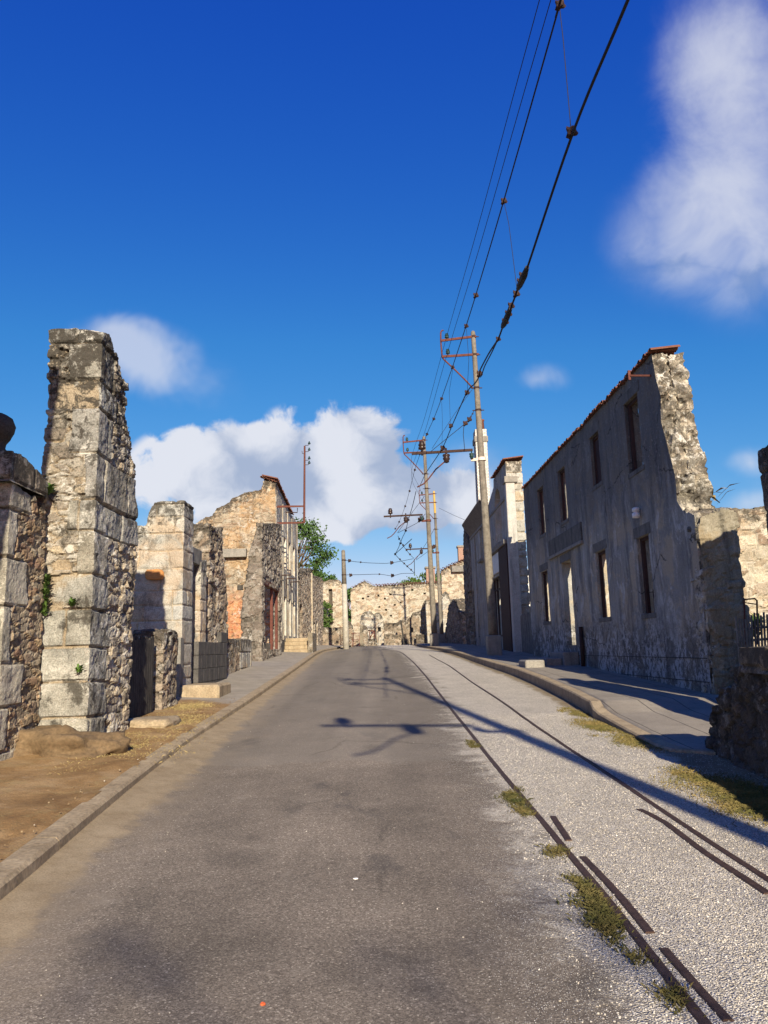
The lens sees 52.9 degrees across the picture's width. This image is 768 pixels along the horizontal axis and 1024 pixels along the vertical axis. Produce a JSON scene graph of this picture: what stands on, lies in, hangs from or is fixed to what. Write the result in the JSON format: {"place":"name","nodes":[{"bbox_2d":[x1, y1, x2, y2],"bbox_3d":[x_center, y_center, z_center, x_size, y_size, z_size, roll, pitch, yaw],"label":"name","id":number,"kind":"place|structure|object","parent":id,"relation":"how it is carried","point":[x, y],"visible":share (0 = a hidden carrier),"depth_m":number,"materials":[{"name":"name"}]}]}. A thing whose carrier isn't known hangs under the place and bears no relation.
{"place":"outdoors","nodes":[
{"label":"outdoors","id":0,"kind":"place"},
{"bbox_2d":[0,645,342,862],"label":"path","id":1,"kind":"structure","parent":0,"point":[28,781],"depth_m":7.60,"materials":[{"name":"brown soil"}]},
{"bbox_2d":[13,724,130,758],"bbox_3d":[-3.777,2.833,8.848,1.842,0.798,1.227,-2,-10,0],"label":"foot boulder","id":2,"kind":"object","parent":1,"relation":"on","point":[65,741],"visible":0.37,"depth_m":8.47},
{"bbox_2d":[37,328,137,731],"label":"stone pillar","id":3,"kind":"structure","parent":1,"relation":"on","point":[88,466],"depth_m":9.65,"materials":[{"name":"stone"}]},
{"bbox_2d":[63,596,79,606],"bbox_3d":[-3.732,1.069,9.239,0.224,0.126,0.195,-9,-13,37],"label":"wall fern","id":4,"kind":"object","parent":3,"relation":"attached to","point":[71,602],"depth_m":9.22,"materials":[{"name":"green plant"}]},
{"bbox_2d":[75,664,84,673],"bbox_3d":[-3.591,1.844,9.087,0.163,0.124,0.177,2,-11,-22],"label":"wall fern","id":5,"kind":"object","parent":3,"relation":"attached to","point":[79,669],"depth_m":9.09,"materials":[{"name":"green plant"}]},
{"bbox_2d":[3,698,234,845],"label":"verge pebbles","id":6,"kind":"object","parent":1,"relation":"on","point":[119,769],"visible":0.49,"depth_m":7.65,"materials":[{"name":"beige stone"}]},
{"bbox_2d":[47,700,224,774],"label":"dry grass","id":7,"kind":"structure","parent":1,"relation":"on","point":[189,706],"depth_m":10.55,"materials":[{"name":"beige plant"}]},
{"bbox_2d":[128,636,153,717],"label":"plank gate","id":8,"kind":"structure","parent":1,"relation":"on","point":[140,694],"depth_m":11.84,"materials":[{"name":"brown wood"}]},
{"bbox_2d":[128,715,180,727],"bbox_3d":[-3.321,3.010,10.964,0.784,0.209,0.966,-2,-10,0],"label":"doorstep stone","id":9,"kind":"object","parent":1,"relation":"on","point":[153,722],"visible":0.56,"depth_m":10.60,"materials":[{"name":"beige stone"}]},
{"bbox_2d":[180,682,230,697],"bbox_3d":[-3.505,3.563,15.228,0.750,0.340,1.150,-2,-10,0],"label":"door step","id":10,"kind":"object","parent":1,"relation":"on","point":[209,690],"depth_m":14.68,"materials":[{"name":"stone"}]},
{"bbox_2d":[0,644,767,1023],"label":"road","id":11,"kind":"structure","parent":0,"point":[258,816],"depth_m":4.70,"materials":[{"name":"grey asphalt"}]},
{"bbox_2d":[40,707,582,1022],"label":"scattered pebbles","id":12,"kind":"object","parent":11,"relation":"on","point":[351,889],"visible":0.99,"depth_m":4.38,"materials":[{"name":"grey stone"}]},
{"bbox_2d":[398,651,712,1023],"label":"tram rail","id":13,"kind":"object","parent":11,"relation":"on","point":[664,971],"visible":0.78,"depth_m":4.15,"materials":[{"name":"metal"}]},
{"bbox_2d":[464,739,705,1016],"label":"track grass","id":14,"kind":"structure","parent":11,"relation":"on","point":[603,917],"depth_m":4.04,"materials":[{"name":"green plant"}]},
{"bbox_2d":[429,655,767,881],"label":"tram rail","id":15,"kind":"object","parent":11,"relation":"on","point":[757,872],"visible":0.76,"depth_m":6.27,"materials":[{"name":"metal"}]},
{"bbox_2d":[556,706,767,829],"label":"verge grass","id":16,"kind":"structure","parent":11,"relation":"on","point":[740,798],"depth_m":6.87,"materials":[{"name":"plant"}]},
{"bbox_2d":[0,0,767,609],"label":"sky","id":17,"kind":"structure","parent":0,"point":[269,212],"materials":[{"name":"blue"}]},
{"bbox_2d":[417,643,718,749],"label":"sidewalk","id":18,"kind":"structure","parent":0,"point":[676,715],"depth_m":12.12,"materials":[{"name":"grey concrete"}]},
{"bbox_2d":[520,613,532,653],"bbox_3d":[5.149,4.342,27.541,0.060,1.472,2.600,-2,-10,0],"label":"door","id":19,"kind":"structure","parent":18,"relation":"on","point":[526,635],"depth_m":27.70,"materials":[{"name":"grey wood"}]},
{"bbox_2d":[519,659,544,667],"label":"kerb block","id":20,"kind":"structure","parent":18,"relation":"on","point":[535,663],"depth_m":19.71,"materials":[{"name":"stone"}]},
{"bbox_2d":[528,652,578,665],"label":"door steps","id":21,"kind":"structure","parent":18,"relation":"on","point":[563,658],"depth_m":20.27,"materials":[{"name":"stone"}]},
{"bbox_2d":[734,612,767,665],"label":"picket fence","id":22,"kind":"object","parent":18,"relation":"on","point":[751,639],"visible":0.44,"depth_m":11.44,"materials":[{"name":"grey wood"}]},
{"bbox_2d":[456,713,767,1023],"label":"loose gravel","id":23,"kind":"structure","parent":0,"point":[687,1016],"depth_m":4.90,"materials":[{"name":"grey gravel"}]},
{"bbox_2d":[550,816,571,840],"bbox_3d":[1.298,2.346,5.672,0.050,0.085,0.655,-2,-10,2],"label":"guard rail","id":24,"kind":"object","parent":23,"relation":"on","point":[561,829],"visible":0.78,"depth_m":5.63,"materials":[{"name":"brown metal"}]},
{"bbox_2d":[579,856,654,933],"bbox_3d":[1.302,2.169,4.383,0.062,0.106,1.219,-1,-10,-1],"label":"guard rail","id":25,"kind":"object","parent":23,"relation":"on","point":[638,918],"visible":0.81,"depth_m":4.24,"materials":[{"name":"brown metal"}]},
{"bbox_2d":[659,947,733,1021],"bbox_3d":[1.313,2.016,3.275,0.047,0.086,0.647,-1,-10,-1],"label":"guard rail","id":26,"kind":"object","parent":23,"relation":"on","point":[714,1005],"visible":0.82,"depth_m":3.22,"materials":[{"name":"brown metal"}]},
{"bbox_2d":[636,809,767,894],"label":"guard rail","id":27,"kind":"object","parent":23,"relation":"on","point":[730,869],"visible":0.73,"depth_m":4.93,"materials":[{"name":"metal"}]},
{"bbox_3d":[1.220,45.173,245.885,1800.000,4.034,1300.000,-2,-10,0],"label":"ground","id":28,"kind":"structure","parent":0,"visible":0},
{"bbox_2d":[0,413,47,760],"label":"gate pier","id":29,"kind":"structure","parent":28,"relation":"on","point":[23,491],"depth_m":8.65,"materials":[{"name":"stone"}]},
{"bbox_2d":[41,573,51,615],"bbox_3d":[-4.058,0.986,9.241,0.229,0.522,0.237,-7,-11,27],"label":"ivy","id":30,"kind":"object","parent":29,"relation":"attached to","point":[44,608],"visible":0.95,"depth_m":9.23,"materials":[{"name":"green plant"}]},
{"bbox_2d":[47,482,55,494],"bbox_3d":[-4.087,-0.286,9.402,0.280,0.185,0.244,-9,-13,37],"label":"wall fern","id":31,"kind":"object","parent":29,"relation":"on","point":[50,487],"depth_m":9.38,"materials":[{"name":"green plant"}]},
{"bbox_2d":[132,629,178,709],"bbox_3d":[-3.919,2.869,13.149,0.630,1.743,0.953,-2,-10,0],"label":"stone stub","id":32,"kind":"object","parent":28,"relation":"on","point":[166,641],"visible":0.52,"depth_m":12.87,"materials":[{"name":"beige stone"}]},
{"bbox_2d":[0,647,336,899],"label":"kerb","id":33,"kind":"structure","parent":28,"relation":"on","point":[23,863],"depth_m":6.23,"materials":[{"name":"stone"}]},
{"bbox_2d":[131,500,206,696],"bbox_3d":[-4.945,2.082,16.080,2.039,4.332,2.222,-2,-10,0],"label":"doorway ruin","id":34,"kind":"object","parent":28,"relation":"on","point":[169,591],"visible":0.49,"depth_m":15.34,"materials":[{"name":"beige stone"}]},
{"bbox_2d":[192,632,226,683],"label":"stone wall","id":35,"kind":"structure","parent":28,"relation":"on","point":[210,659],"depth_m":17.38,"materials":[{"name":"grey stone"}]},
{"bbox_2d":[193,523,228,666],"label":"dark stone pier","id":36,"kind":"structure","parent":28,"relation":"on","point":[207,540],"depth_m":18.46,"materials":[{"name":"grey stone"}]},
{"bbox_2d":[226,639,239,673],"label":"wall","id":37,"kind":"structure","parent":28,"relation":"on","point":[233,655],"depth_m":21.20,"materials":[{"name":"grey stone"}]},
{"bbox_2d":[236,638,251,669],"bbox_3d":[-4.529,4.446,23.119,0.844,1.277,1.905,-2,-10,0],"label":"stone stub","id":38,"kind":"object","parent":28,"relation":"on","point":[245,657],"visible":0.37,"depth_m":23.04,"materials":[{"name":"grey stone"}]},
{"bbox_2d":[196,474,299,651],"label":"rendered house","id":39,"kind":"structure","parent":28,"relation":"on","point":[238,518],"depth_m":33.55,"materials":[{"name":"concrete"}]},
{"bbox_2d":[277,441,310,523],"bbox_3d":[-4.022,-1.281,34.202,1.596,3.722,0.500,-2,-10,0],"label":"service mast","id":40,"kind":"object","parent":39,"relation":"attached to","point":[303,505],"visible":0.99,"depth_m":33.94,"materials":[{"name":"metal"}]},
{"bbox_2d":[240,522,282,660],"bbox_3d":[-4.648,3.018,29.647,0.856,6.064,5.104,-2,-10,0],"label":"blackened shopfront","id":41,"kind":"object","parent":28,"relation":"on","point":[264,569],"visible":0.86,"depth_m":27.47,"materials":[{"name":"stone"}]},
{"bbox_2d":[284,633,316,652],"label":"stone steps","id":42,"kind":"structure","parent":28,"relation":"on","point":[308,644],"depth_m":34.82,"materials":[{"name":"beige stone"}]},
{"bbox_2d":[298,568,311,637],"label":"ruined house","id":43,"kind":"structure","parent":28,"relation":"on","point":[304,604],"depth_m":45.01,"materials":[{"name":"grey stone"}]},
{"bbox_2d":[311,573,312,632],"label":"pale jambs","id":44,"kind":"object","parent":43,"relation":"attached to","point":[312,601],"visible":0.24,"depth_m":48.87,"materials":[{"name":"beige stone"}]},
{"bbox_2d":[294,513,338,573],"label":"leafy tree","id":45,"kind":"object","parent":28,"relation":"on","point":[306,530],"visible":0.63,"depth_m":72.46,"materials":[{"name":"green plant"}]},
{"bbox_2d":[311,572,323,645],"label":"ruined house","id":46,"kind":"structure","parent":28,"relation":"on","point":[318,613],"depth_m":53.62,"materials":[{"name":"grey stone"}]},
{"bbox_2d":[313,570,336,581],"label":"tree","id":47,"kind":"object","parent":28,"relation":"on","point":[322,575],"visible":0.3,"depth_m":83.23,"materials":[{"name":"green plant"}]},
{"bbox_2d":[323,600,334,627],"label":"plant","id":48,"kind":"object","parent":28,"relation":"on","point":[326,619],"visible":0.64,"depth_m":59.73,"materials":[{"name":"green plant"}]},
{"bbox_2d":[322,627,340,647],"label":"boundary wall","id":49,"kind":"structure","parent":28,"relation":"on","point":[331,636],"depth_m":56.70,"materials":[{"name":"beige stone"}]},
{"bbox_2d":[340,627,342,644],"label":"iron gate","id":50,"kind":"structure","parent":49,"relation":"attached to","point":[342,636],"depth_m":56.67,"materials":[{"name":"metal"}]},
{"bbox_2d":[323,579,342,644],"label":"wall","id":51,"kind":"structure","parent":28,"relation":"on","point":[332,592],"depth_m":60.79,"materials":[{"name":"beige stone"}]},
{"bbox_2d":[341,550,348,648],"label":"catenary post","id":52,"kind":"object","parent":28,"relation":"on","point":[345,616],"visible":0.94,"depth_m":47.64,"materials":[{"name":"concrete"}]},
{"bbox_2d":[346,559,409,564],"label":"span wire","id":53,"kind":"object","parent":52,"relation":"attached to","point":[391,562],"visible":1,"depth_m":52.35,"materials":[{"name":"black metal"}]},
{"bbox_2d":[349,573,413,576],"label":"span wire","id":54,"kind":"object","parent":52,"relation":"attached to","point":[391,575],"visible":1,"depth_m":52.41,"materials":[{"name":"black metal"}]},
{"bbox_2d":[347,587,351,621],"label":"slender tree","id":55,"kind":"object","parent":28,"relation":"on","point":[349,602],"visible":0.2,"depth_m":79.29,"materials":[{"name":"green plant"}]},
{"bbox_2d":[348,621,353,646],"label":"gate pier","id":56,"kind":"structure","parent":28,"relation":"on","point":[351,634],"depth_m":58.82,"materials":[{"name":"beige stone"}]},
{"bbox_2d":[352,633,359,646],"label":"iron gate","id":57,"kind":"structure","parent":56,"relation":"attached to","point":[358,637],"depth_m":58.70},
{"bbox_2d":[359,625,362,646],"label":"gate post","id":58,"kind":"object","parent":28,"relation":"on","point":[361,635],"visible":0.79,"depth_m":58.77,"materials":[{"name":"beige stone"}]},
{"bbox_2d":[363,625,367,645],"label":"gate pier","id":59,"kind":"structure","parent":28,"relation":"on","point":[365,635],"depth_m":58.77,"materials":[{"name":"beige stone"}]},
{"bbox_2d":[360,611,383,644],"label":"ruin remnant","id":60,"kind":"object","parent":28,"relation":"on","point":[370,620],"visible":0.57,"depth_m":63.37,"materials":[{"name":"beige stone"}]},
{"bbox_2d":[368,639,376,645],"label":"boundary wall","id":61,"kind":"structure","parent":28,"relation":"on","point":[372,642],"depth_m":61.32,"materials":[{"name":"beige stone"}]},
{"bbox_2d":[368,630,374,638],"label":"iron remains","id":62,"kind":"object","parent":61,"relation":"on","point":[372,633],"visible":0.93,"depth_m":61.28,"materials":[{"name":"metal"}]},
{"bbox_2d":[384,634,401,644],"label":"boundary wall","id":63,"kind":"structure","parent":28,"relation":"on","point":[392,639],"depth_m":61.36,"materials":[{"name":"beige stone"}]},
{"bbox_2d":[350,580,441,644],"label":"cream end wall","id":64,"kind":"structure","parent":28,"relation":"on","point":[392,603],"depth_m":69.68,"materials":[{"name":"stone"}]},
{"bbox_2d":[384,617,411,644],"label":"ruin remnant","id":65,"kind":"object","parent":28,"relation":"on","point":[392,628],"visible":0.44,"depth_m":63.29,"materials":[{"name":"beige stone"}]},
{"bbox_2d":[400,620,404,644],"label":"leaning board","id":66,"kind":"object","parent":28,"relation":"on","point":[402,632],"visible":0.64,"depth_m":61.04,"materials":[{"name":"brown wood"}]},
{"bbox_2d":[384,435,438,645],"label":"tram pole","id":67,"kind":"object","parent":28,"relation":"on","point":[434,637],"visible":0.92,"depth_m":43.82,"materials":[{"name":"metal"}]},
{"bbox_2d":[394,492,415,554],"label":"contact wire","id":68,"kind":"object","parent":67,"relation":"attached to","point":[406,526],"visible":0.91,"depth_m":49.78,"materials":[{"name":"black metal"}]},
{"bbox_2d":[397,571,440,590],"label":"round tree","id":69,"kind":"object","parent":28,"relation":"on","point":[422,575],"visible":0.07,"depth_m":85.32,"materials":[{"name":"green plant"}]},
{"bbox_2d":[411,600,429,644],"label":"ruin remnant","id":70,"kind":"object","parent":28,"relation":"on","point":[415,622],"visible":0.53,"depth_m":62.58,"materials":[{"name":"beige stone"}]},
{"bbox_2d":[416,634,424,643],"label":"boundary wall","id":71,"kind":"structure","parent":28,"relation":"on","point":[420,638],"depth_m":61.38,"materials":[{"name":"beige stone"}]},
{"bbox_2d":[407,490,444,642],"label":"tram pole","id":72,"kind":"object","parent":28,"relation":"on","point":[441,630],"visible":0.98,"depth_m":57.15,"materials":[{"name":"metal"}]},
{"bbox_2d":[425,600,430,642],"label":"pale pillar","id":73,"kind":"structure","parent":28,"relation":"on","point":[428,617],"depth_m":61.63,"materials":[{"name":"beige stone"}]},
{"bbox_2d":[424,566,435,582],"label":"chimney","id":74,"kind":"object","parent":28,"relation":"on","point":[427,573],"visible":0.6,"depth_m":74.15,"materials":[{"name":"beige brick"}]},
{"bbox_2d":[441,591,451,633],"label":"rubble remnant","id":75,"kind":"object","parent":28,"relation":"on","point":[446,600],"visible":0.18,"depth_m":58.66,"materials":[{"name":"beige stone"}]},
{"bbox_2d":[440,545,464,598],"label":"gable ruin","id":76,"kind":"object","parent":28,"relation":"on","point":[452,581],"visible":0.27,"depth_m":59.96,"materials":[{"name":"stone"}]},
{"bbox_2d":[445,598,466,643],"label":"shadowed ruin","id":77,"kind":"object","parent":28,"relation":"on","point":[455,630],"visible":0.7,"depth_m":49.81,"materials":[{"name":"grey stone"}]},
{"bbox_2d":[412,330,501,655],"bbox_3d":[2.508,-0.845,28.160,2.923,12.448,0.532,-2,-10,4],"label":"tram pole","id":78,"kind":"object","parent":28,"relation":"on","point":[493,642],"visible":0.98,"depth_m":28.02,"materials":[{"name":"metal"}]},
{"bbox_2d":[432,411,473,450],"bbox_3d":[2.524,-3.009,28.463,1.680,1.468,0.169,-3,-10,9],"label":"stay wire","id":79,"kind":"object","parent":78,"relation":"attached to","point":[469,419],"visible":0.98,"depth_m":28.41,"materials":[{"name":"black metal"}]},
{"bbox_2d":[411,0,539,499],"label":"feed wire","id":80,"kind":"object","parent":78,"relation":"attached to","point":[486,194],"visible":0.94,"depth_m":17.89,"materials":[{"name":"black metal"}]},
{"bbox_2d":[395,0,565,528],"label":"messenger wire","id":81,"kind":"object","parent":78,"relation":"attached to","point":[560,4],"visible":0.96,"depth_m":11.97,"materials":[{"name":"black metal"}]},
{"bbox_2d":[466,329,468,389],"bbox_3d":[2.016,-3.681,18.791,0.030,1.350,0.729,-2,-10,1],"label":"dropper wire","id":82,"kind":"object","parent":81,"relation":"hanging from","point":[468,358],"visible":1,"depth_m":18.52,"materials":[{"name":"metal"}]},
{"bbox_2d":[504,204,516,286],"bbox_3d":[2.006,-4.233,12.223,0.018,1.701,0.471,-1,-10,-4],"label":"dropper wire","id":83,"kind":"object","parent":81,"relation":"hanging from","point":[511,246],"visible":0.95,"depth_m":12.16,"materials":[{"name":"black metal"}]},
{"bbox_2d":[559,9,570,126],"bbox_3d":[1.983,-4.873,8.459,0.052,1.465,0.014,8,-14,-44],"label":"dropper wire","id":84,"kind":"object","parent":81,"relation":"hanging from","point":[565,69],"visible":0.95,"depth_m":8.46,"materials":[{"name":"black metal"}]},
{"bbox_2d":[411,0,550,495],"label":"feed wire","id":85,"kind":"object","parent":78,"relation":"attached to","point":[494,195],"visible":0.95,"depth_m":17.21,"materials":[{"name":"black metal"}]},
{"bbox_2d":[472,419,489,503],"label":"cable conduit","id":86,"kind":"object","parent":78,"relation":"attached to","point":[485,441],"visible":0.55,"depth_m":41.19,"materials":[{"name":"metal"}]},
{"bbox_2d":[420,0,629,484],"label":"contact wire","id":87,"kind":"object","parent":78,"relation":"attached to","point":[571,131],"visible":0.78,"depth_m":8.67,"materials":[{"name":"black metal"}]},
{"bbox_2d":[479,342,496,376],"bbox_3d":[2.022,-2.966,15.038,0.022,0.321,2.735,-2,-10,0],"label":"loop strand","id":88,"kind":"object","parent":87,"relation":"attached to","point":[488,358],"visible":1,"depth_m":14.94},
{"bbox_2d":[501,307,511,328],"bbox_3d":[2.005,-3.173,12.659,0.100,0.126,0.853,-2,-10,0],"label":"wire splice","id":89,"kind":"object","parent":87,"relation":"attached to","point":[506,318],"visible":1,"depth_m":12.54,"materials":[{"name":"black metal"}]},
{"bbox_2d":[516,265,528,290],"bbox_3d":[2.000,-3.364,11.150,0.100,0.130,0.759,-2,-10,0],"label":"wire splice","id":90,"kind":"object","parent":87,"relation":"attached to","point":[522,278],"visible":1,"depth_m":11.03,"materials":[{"name":"black metal"}]},
{"bbox_2d":[462,455,530,651],"bbox_3d":[4.895,3.160,37.353,1.124,8.022,16.214,-1,-10,-1],"label":"cafe ruin","id":91,"kind":"object","parent":28,"relation":"on","point":[508,543],"visible":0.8,"depth_m":31.15,"materials":[{"name":"white paint"}]},
{"bbox_2d":[494,577,502,636],"bbox_3d":[4.960,4.040,32.921,0.080,2.546,2.682,-1,-10,-1],"label":"window frame","id":92,"kind":"structure","parent":91,"relation":"in","point":[495,583],"depth_m":33.41,"materials":[{"name":"brown wood"}]},
{"bbox_2d":[414,644,715,754],"bbox_3d":[2.943,6.460,33.572,0.606,1.906,51.025,-1,-10,-1],"label":"kerb line","id":93,"kind":"object","parent":28,"relation":"on","point":[592,706],"visible":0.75,"depth_m":12.95,"materials":[{"name":"stone"}]},
{"bbox_2d":[521,345,751,694],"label":"grey house","id":94,"kind":"structure","parent":28,"relation":"on","point":[633,556],"depth_m":15.54,"materials":[{"name":"concrete"}]},
{"bbox_2d":[539,488,543,533],"bbox_3d":[5.040,-0.030,24.221,0.070,1.456,0.828,-1,-10,-1],"label":"window frame","id":95,"kind":"structure","parent":94,"relation":"in","point":[540,492],"depth_m":24.57,"materials":[{"name":"wood"}]},
{"bbox_2d":[543,571,548,621],"bbox_3d":[5.107,2.599,23.913,0.070,1.563,0.888,-1,-10,-1],"label":"window frame","id":96,"kind":"structure","parent":94,"relation":"in","point":[544,573],"depth_m":24.29,"materials":[{"name":"wood"}]},
{"bbox_2d":[560,468,565,520],"bbox_3d":[5.085,-0.487,21.518,0.070,1.458,0.798,-1,-10,-1],"label":"window frame","id":97,"kind":"structure","parent":94,"relation":"in","point":[563,471],"depth_m":21.85,"materials":[{"name":"wood"}]},
{"bbox_2d":[593,434,597,483],"bbox_3d":[5.133,-1.256,18.357,0.070,1.198,0.695,-1,-10,-1],"label":"window frame","id":98,"kind":"structure","parent":94,"relation":"in","point":[595,438],"depth_m":18.64,"materials":[{"name":"wood"}]},
{"bbox_2d":[598,550,605,617],"bbox_3d":[5.208,1.676,18.030,0.070,1.552,0.816,-1,-10,-1],"label":"window frame","id":99,"kind":"structure","parent":94,"relation":"in","point":[600,554],"depth_m":18.37,"materials":[{"name":"wood"}]},
{"bbox_2d":[627,396,637,470],"bbox_3d":[5.180,-1.593,15.731,0.070,1.483,0.808,-1,-10,-1],"label":"window frame","id":100,"kind":"structure","parent":94,"relation":"in","point":[630,413],"depth_m":16.04,"materials":[{"name":"grey stone"}]},
{"bbox_2d":[640,535,650,613],"bbox_3d":[5.257,1.228,15.212,0.070,1.516,0.681,-1,-10,-1],"label":"window frame","id":101,"kind":"structure","parent":94,"relation":"in","point":[642,541],"depth_m":15.46,"materials":[{"name":"brown wood"}]},
{"bbox_2d":[709,483,737,502],"bbox_3d":[5.898,-0.367,13.706,0.703,0.478,0.518,-2,-10,0],"label":"grass tuft","id":102,"kind":"object","parent":94,"relation":"on","point":[714,497],"visible":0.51,"depth_m":13.64,"materials":[{"name":"beige plant"}]},
{"bbox_2d":[743,598,757,644],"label":"iron hoop gate","id":103,"kind":"structure","parent":94,"relation":"attached to","point":[744,602],"depth_m":12.49,"materials":[{"name":"black metal"}]},
{"bbox_2d":[705,645,767,779],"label":"rubble garden wall","id":104,"kind":"structure","parent":28,"relation":"on","point":[738,729],"depth_m":7.47,"materials":[{"name":"grey stone"}]},
{"bbox_2d":[715,506,767,646],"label":"garden wall","id":105,"kind":"structure","parent":28,"relation":"on","point":[752,533],"depth_m":17.26,"materials":[{"name":"beige stone"}]},
{"bbox_2d":[749,612,765,636],"bbox_3d":[6.938,2.118,14.332,0.564,0.549,0.485,-9,-13,36],"label":"garden weed","id":106,"kind":"object","parent":28,"relation":"on","point":[759,624],"visible":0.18,"depth_m":14.31,"materials":[{"name":"green plant"}]},
{"bbox_2d":[758,445,767,539],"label":"gate pier","id":107,"kind":"structure","parent":28,"relation":"on","point":[763,460],"depth_m":9.42,"materials":[{"name":"grey stone"}]}
]}

